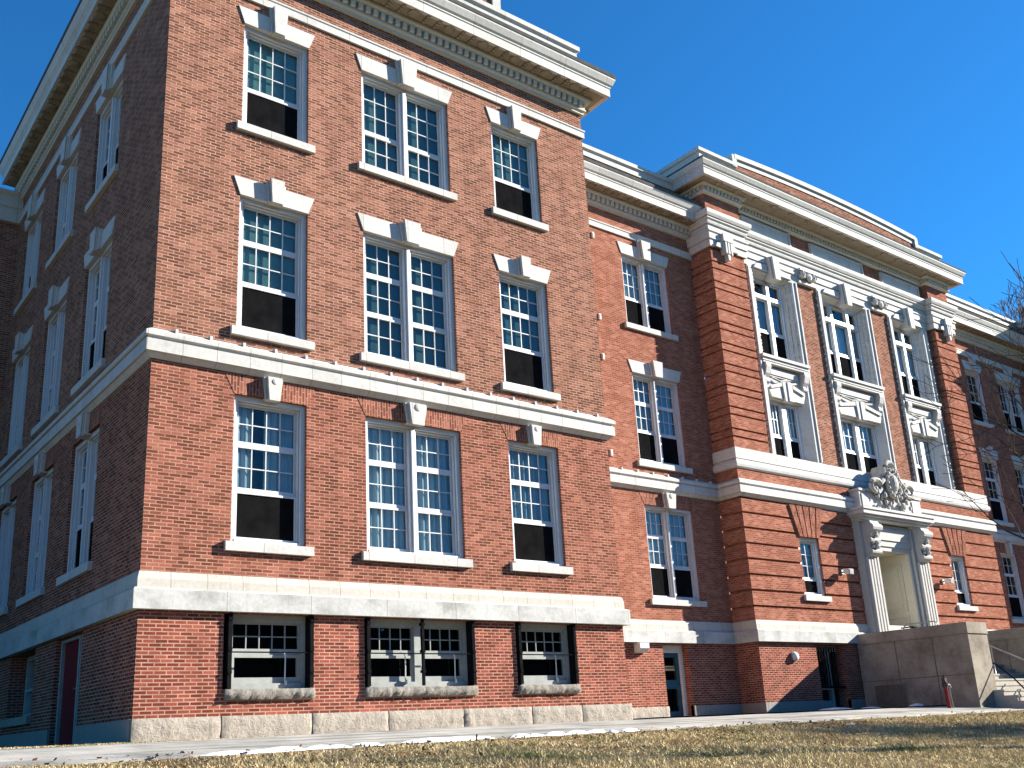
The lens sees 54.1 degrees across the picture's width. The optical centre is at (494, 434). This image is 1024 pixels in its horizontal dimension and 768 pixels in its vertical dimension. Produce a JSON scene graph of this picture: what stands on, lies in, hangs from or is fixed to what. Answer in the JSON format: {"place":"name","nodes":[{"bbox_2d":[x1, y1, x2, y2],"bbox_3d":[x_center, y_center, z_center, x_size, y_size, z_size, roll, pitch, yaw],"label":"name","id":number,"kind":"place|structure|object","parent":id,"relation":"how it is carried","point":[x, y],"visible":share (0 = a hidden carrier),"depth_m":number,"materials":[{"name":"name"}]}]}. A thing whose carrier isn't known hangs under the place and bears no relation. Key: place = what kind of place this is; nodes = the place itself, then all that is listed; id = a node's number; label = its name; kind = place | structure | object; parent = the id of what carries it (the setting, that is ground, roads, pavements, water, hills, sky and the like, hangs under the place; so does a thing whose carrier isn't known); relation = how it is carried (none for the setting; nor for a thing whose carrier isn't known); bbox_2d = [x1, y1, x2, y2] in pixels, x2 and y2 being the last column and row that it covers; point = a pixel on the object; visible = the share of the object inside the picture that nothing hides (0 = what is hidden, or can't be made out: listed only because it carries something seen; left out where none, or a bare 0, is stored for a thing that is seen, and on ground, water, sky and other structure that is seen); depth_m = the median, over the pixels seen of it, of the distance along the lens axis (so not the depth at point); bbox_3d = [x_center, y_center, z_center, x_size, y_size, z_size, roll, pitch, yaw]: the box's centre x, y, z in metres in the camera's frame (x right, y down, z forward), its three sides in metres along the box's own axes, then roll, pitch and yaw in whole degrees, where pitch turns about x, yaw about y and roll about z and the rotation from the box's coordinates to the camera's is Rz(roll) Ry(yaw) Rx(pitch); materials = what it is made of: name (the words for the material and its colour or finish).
{"place":"outdoors","nodes":[
{"label":"outdoors","id":0,"kind":"place"},
{"bbox_2d":[0,706,1023,767],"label":"path","id":1,"kind":"structure","parent":0,"point":[87,754],"depth_m":16.73,"materials":[{"name":"concrete"}]},
{"bbox_2d":[857,621,1023,708],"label":"entrance stairs","id":2,"kind":"structure","parent":1,"relation":"on","point":[977,664],"depth_m":29.55,"materials":[{"name":"concrete"}]},
{"bbox_2d":[941,675,953,707],"bbox_3d":[12.516,7.181,27.694,0.197,1.033,0.273,-17,-22,39],"label":"standpipe","id":3,"kind":"object","parent":1,"relation":"on","point":[945,685],"visible":0.81,"depth_m":27.65,"materials":[{"name":"red metal"}]},
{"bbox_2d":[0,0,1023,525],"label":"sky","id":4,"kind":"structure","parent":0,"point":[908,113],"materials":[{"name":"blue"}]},
{"bbox_2d":[0,710,1023,767],"bbox_3d":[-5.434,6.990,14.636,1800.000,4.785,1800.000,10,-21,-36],"label":"lawn","id":5,"kind":"structure","parent":0,"point":[501,739],"depth_m":14.73,"materials":[{"name":"plant"}]},
{"bbox_2d":[0,0,1023,747],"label":"school building","id":6,"kind":"structure","parent":5,"relation":"on","point":[324,408],"depth_m":21.94,"materials":[{"name":"brick"}]},
{"bbox_2d":[0,478,19,617],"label":"window","id":7,"kind":"structure","parent":6,"relation":"in","point":[8,492],"depth_m":24.61,"materials":[{"name":"paint"}]},
{"bbox_2d":[0,325,32,468],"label":"window","id":8,"kind":"structure","parent":6,"relation":"in","point":[21,352],"depth_m":25.78,"materials":[{"name":"paint"}]},
{"bbox_2d":[0,655,34,727],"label":"window","id":9,"kind":"structure","parent":6,"relation":"in","point":[25,719],"depth_m":22.09,"materials":[{"name":"paint"}]},
{"bbox_2d":[13,188,45,316],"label":"window","id":10,"kind":"structure","parent":6,"relation":"in","point":[33,222],"depth_m":26.91,"materials":[{"name":"paint"}]},
{"bbox_2d":[16,444,56,607],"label":"window","id":11,"kind":"structure","parent":6,"relation":"in","point":[35,588],"depth_m":22.18,"materials":[{"name":"paint"}]},
{"bbox_2d":[31,276,69,436],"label":"window","id":12,"kind":"structure","parent":6,"relation":"in","point":[55,311],"depth_m":23.33,"materials":[{"name":"paint"}]},
{"bbox_2d":[45,128,81,270],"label":"window","id":13,"kind":"structure","parent":6,"relation":"in","point":[67,167],"depth_m":24.45,"materials":[{"name":"paint"}]},
{"bbox_2d":[54,634,82,744],"bbox_3d":[-7.805,4.767,18.629,0.120,1.990,1.750,10,-21,-36],"label":"door","id":14,"kind":"structure","parent":6,"relation":"in","point":[70,661],"depth_m":18.93,"materials":[{"name":"red paint"}]},
{"bbox_2d":[56,401,103,586],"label":"window","id":15,"kind":"structure","parent":6,"relation":"in","point":[79,563],"depth_m":19.69,"materials":[{"name":"paint"}]},
{"bbox_2d":[70,215,115,396],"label":"window","id":16,"kind":"structure","parent":6,"relation":"in","point":[97,259],"depth_m":20.84,"materials":[{"name":"paint"}]},
{"bbox_2d":[85,53,126,213],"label":"window","id":17,"kind":"structure","parent":6,"relation":"in","point":[108,105],"depth_m":21.97,"materials":[{"name":"paint"}]},
{"bbox_2d":[222,613,314,699],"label":"window","id":18,"kind":"structure","parent":6,"relation":"in","point":[265,657],"depth_m":17.29,"materials":[{"name":"paint"}]},
{"bbox_2d":[224,371,315,556],"bbox_3d":[-4.060,0.562,18.024,1.820,3.226,0.497,10,-21,-36],"label":"window","id":19,"kind":"structure","parent":6,"relation":"in","point":[268,471],"depth_m":18.14,"materials":[{"name":"paint"}]},
{"bbox_2d":[230,175,314,350],"bbox_3d":[-4.259,-3.274,19.181,1.690,3.350,0.480,10,-21,-36],"label":"window","id":20,"kind":"structure","parent":6,"relation":"in","point":[271,288],"depth_m":19.28,"materials":[{"name":"paint"}]},
{"bbox_2d":[236,5,314,154],"bbox_3d":[-4.459,-7.231,20.366,1.690,3.080,0.480,10,-21,-36],"label":"window","id":21,"kind":"structure","parent":6,"relation":"in","point":[274,105],"depth_m":20.45,"materials":[{"name":"paint"}]},
{"bbox_2d":[356,53,457,201],"bbox_3d":[-1.994,-6.809,22.189,2.530,3.080,0.480,10,-21,-36],"label":"window","id":22,"kind":"structure","parent":6,"relation":"in","point":[404,135],"depth_m":22.25,"materials":[{"name":"paint"}]},
{"bbox_2d":[357,212,464,381],"bbox_3d":[-1.793,-2.853,21.003,2.530,3.350,0.480,10,-21,-36],"label":"window","id":23,"kind":"structure","parent":6,"relation":"in","point":[409,310],"depth_m":21.09,"materials":[{"name":"paint"}]},
{"bbox_2d":[356,395,472,567],"bbox_3d":[-1.592,0.983,19.845,2.660,3.226,0.503,10,-21,-36],"label":"window","id":24,"kind":"structure","parent":6,"relation":"in","point":[413,485],"depth_m":19.94,"materials":[{"name":"paint"}]},
{"bbox_2d":[364,617,478,696],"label":"window","id":25,"kind":"structure","parent":6,"relation":"in","point":[420,657],"depth_m":19.02,"materials":[{"name":"paint"}]},
{"bbox_2d":[485,105,548,231],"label":"window","id":26,"kind":"structure","parent":6,"relation":"in","point":[513,139],"depth_m":24.11,"materials":[{"name":"paint"}]},
{"bbox_2d":[493,254,560,401],"bbox_3d":[0.664,-2.433,22.820,1.690,3.350,0.480,10,-21,-36],"label":"window","id":27,"kind":"structure","parent":6,"relation":"in","point":[526,357],"depth_m":22.95,"materials":[{"name":"paint"}]},
{"bbox_2d":[500,421,573,574],"bbox_3d":[0.864,1.403,21.664,1.820,3.226,0.497,10,-21,-36],"label":"window","id":28,"kind":"structure","parent":6,"relation":"in","point":[535,503],"depth_m":21.80,"materials":[{"name":"paint"}]},
{"bbox_2d":[515,622,580,693],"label":"window","id":29,"kind":"structure","parent":6,"relation":"in","point":[547,658],"depth_m":20.97,"materials":[{"name":"paint"}]},
{"bbox_2d":[634,643,649,652],"bbox_3d":[3.932,5.687,26.754,0.340,0.270,0.240,10,-21,-36],"label":"box wall light","id":30,"kind":"object","parent":6,"relation":"attached to","point":[641,647],"visible":1,"depth_m":26.67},
{"bbox_2d":[617,240,678,341],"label":"window","id":31,"kind":"structure","parent":6,"relation":"in","point":[644,279],"depth_m":31.15,"materials":[{"name":"paint"}]},
{"bbox_2d":[628,359,692,473],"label":"window","id":32,"kind":"structure","parent":6,"relation":"in","point":[659,429],"depth_m":29.99,"materials":[{"name":"paint"}]},
{"bbox_2d":[638,490,707,606],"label":"window","id":33,"kind":"structure","parent":6,"relation":"in","point":[673,570],"depth_m":28.83,"materials":[{"name":"paint"}]},
{"bbox_2d":[663,645,688,716],"bbox_3d":[4.825,6.852,27.705,1.000,1.980,0.280,10,-21,-36],"label":"door","id":34,"kind":"structure","parent":6,"relation":"in","point":[673,657],"depth_m":27.85,"materials":[{"name":"teal paint"}]},
{"bbox_2d":[753,277,790,359],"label":"window","id":35,"kind":"structure","parent":6,"relation":"in","point":[771,316],"depth_m":34.20,"materials":[{"name":"paint"}]},
{"bbox_2d":[769,400,804,459],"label":"window","id":36,"kind":"structure","parent":6,"relation":"in","point":[785,417],"depth_m":33.04,"materials":[{"name":"paint"}]},
{"bbox_2d":[790,651,798,661],"bbox_3d":[8.787,6.493,29.305,0.300,0.300,0.192,10,-21,-36],"label":"round wall light","id":37,"kind":"object","parent":6,"relation":"attached to","point":[794,656],"visible":1,"depth_m":29.23,"materials":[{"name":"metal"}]},
{"bbox_2d":[798,537,831,601],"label":"window","id":38,"kind":"structure","parent":6,"relation":"in","point":[808,547],"depth_m":31.28,"materials":[{"name":"paint"}]},
{"bbox_2d":[816,646,864,708],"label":"door","id":39,"kind":"structure","parent":6,"relation":"in","point":[823,652],"depth_m":30.51,"materials":[{"name":"paint"}]},
{"bbox_2d":[822,302,867,382],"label":"window","id":40,"kind":"structure","parent":6,"relation":"in","point":[842,328],"depth_m":36.71,"materials":[{"name":"paint"}]},
{"bbox_2d":[840,568,853,574],"bbox_3d":[11.158,4.353,31.771,0.240,0.200,0.390,10,-21,-36],"label":"wall floodlight","id":41,"kind":"object","parent":6,"relation":"attached to","point":[847,571],"depth_m":31.65,"materials":[{"name":"metal"}]},
{"bbox_2d":[840,417,880,472],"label":"window","id":42,"kind":"structure","parent":6,"relation":"in","point":[860,439],"depth_m":35.49,"materials":[{"name":"paint"}]},
{"bbox_2d":[893,327,923,398],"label":"window","id":43,"kind":"structure","parent":6,"relation":"in","point":[904,341],"depth_m":39.13,"materials":[{"name":"paint"}]},
{"bbox_2d":[912,435,939,486],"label":"window","id":44,"kind":"structure","parent":6,"relation":"in","point":[926,464],"depth_m":37.97,"materials":[{"name":"paint"}]},
{"bbox_2d":[941,578,953,583],"bbox_3d":[15.938,5.169,35.304,0.240,0.200,0.390,10,-21,-36],"label":"wall floodlight","id":45,"kind":"object","parent":6,"relation":"attached to","point":[947,580],"depth_m":35.20,"materials":[{"name":"metal"}]},
{"bbox_2d":[950,556,978,610],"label":"window","id":46,"kind":"structure","parent":6,"relation":"in","point":[962,590],"depth_m":36.51,"materials":[{"name":"paint"}]},
{"bbox_2d":[961,356,994,428],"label":"window","id":47,"kind":"structure","parent":6,"relation":"in","point":[971,373],"depth_m":42.91,"materials":[{"name":"paint"}]},
{"bbox_2d":[978,446,1013,527],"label":"window","id":48,"kind":"structure","parent":6,"relation":"in","point":[999,513],"depth_m":41.75,"materials":[{"name":"paint"}]},
{"bbox_2d":[994,369,1023,435],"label":"window","id":49,"kind":"structure","parent":6,"relation":"in","point":[1016,408],"depth_m":44.71,"materials":[{"name":"paint"}]},
{"bbox_2d":[996,542,1023,623],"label":"window","id":50,"kind":"structure","parent":6,"relation":"in","point":[1014,589],"depth_m":40.63,"materials":[{"name":"paint"}]},
{"bbox_2d":[1011,455,1023,511],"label":"window","id":51,"kind":"structure","parent":6,"relation":"in","point":[1018,466],"depth_m":43.44,"materials":[{"name":"paint"}]},
{"bbox_2d":[3,709,1023,767],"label":"fallen leaves","id":52,"kind":"object","parent":5,"relation":"on","point":[366,749],"visible":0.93,"depth_m":15.96,"materials":[{"name":"brown plant"}]},
{"bbox_2d":[202,703,925,755],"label":"snow remains","id":53,"kind":"object","parent":5,"relation":"on","point":[336,746],"visible":0.92,"depth_m":16.04,"materials":[{"name":"white snow"}]},
{"bbox_2d":[905,251,1023,538],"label":"bare tree","id":54,"kind":"object","parent":5,"relation":"on","point":[1009,392],"visible":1,"depth_m":18.46,"materials":[{"name":"brown plant"}]},
{"bbox_2d":[990,269,1023,320],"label":"bare tree","id":55,"kind":"object","parent":5,"relation":"on","point":[1020,307],"visible":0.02,"depth_m":85.29,"materials":[{"name":"brown plant"}]},
{"bbox_2d":[633,705,934,719],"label":"forecourt","id":56,"kind":"structure","parent":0,"point":[747,713],"depth_m":25.34,"materials":[{"name":"concrete"}]}
]}

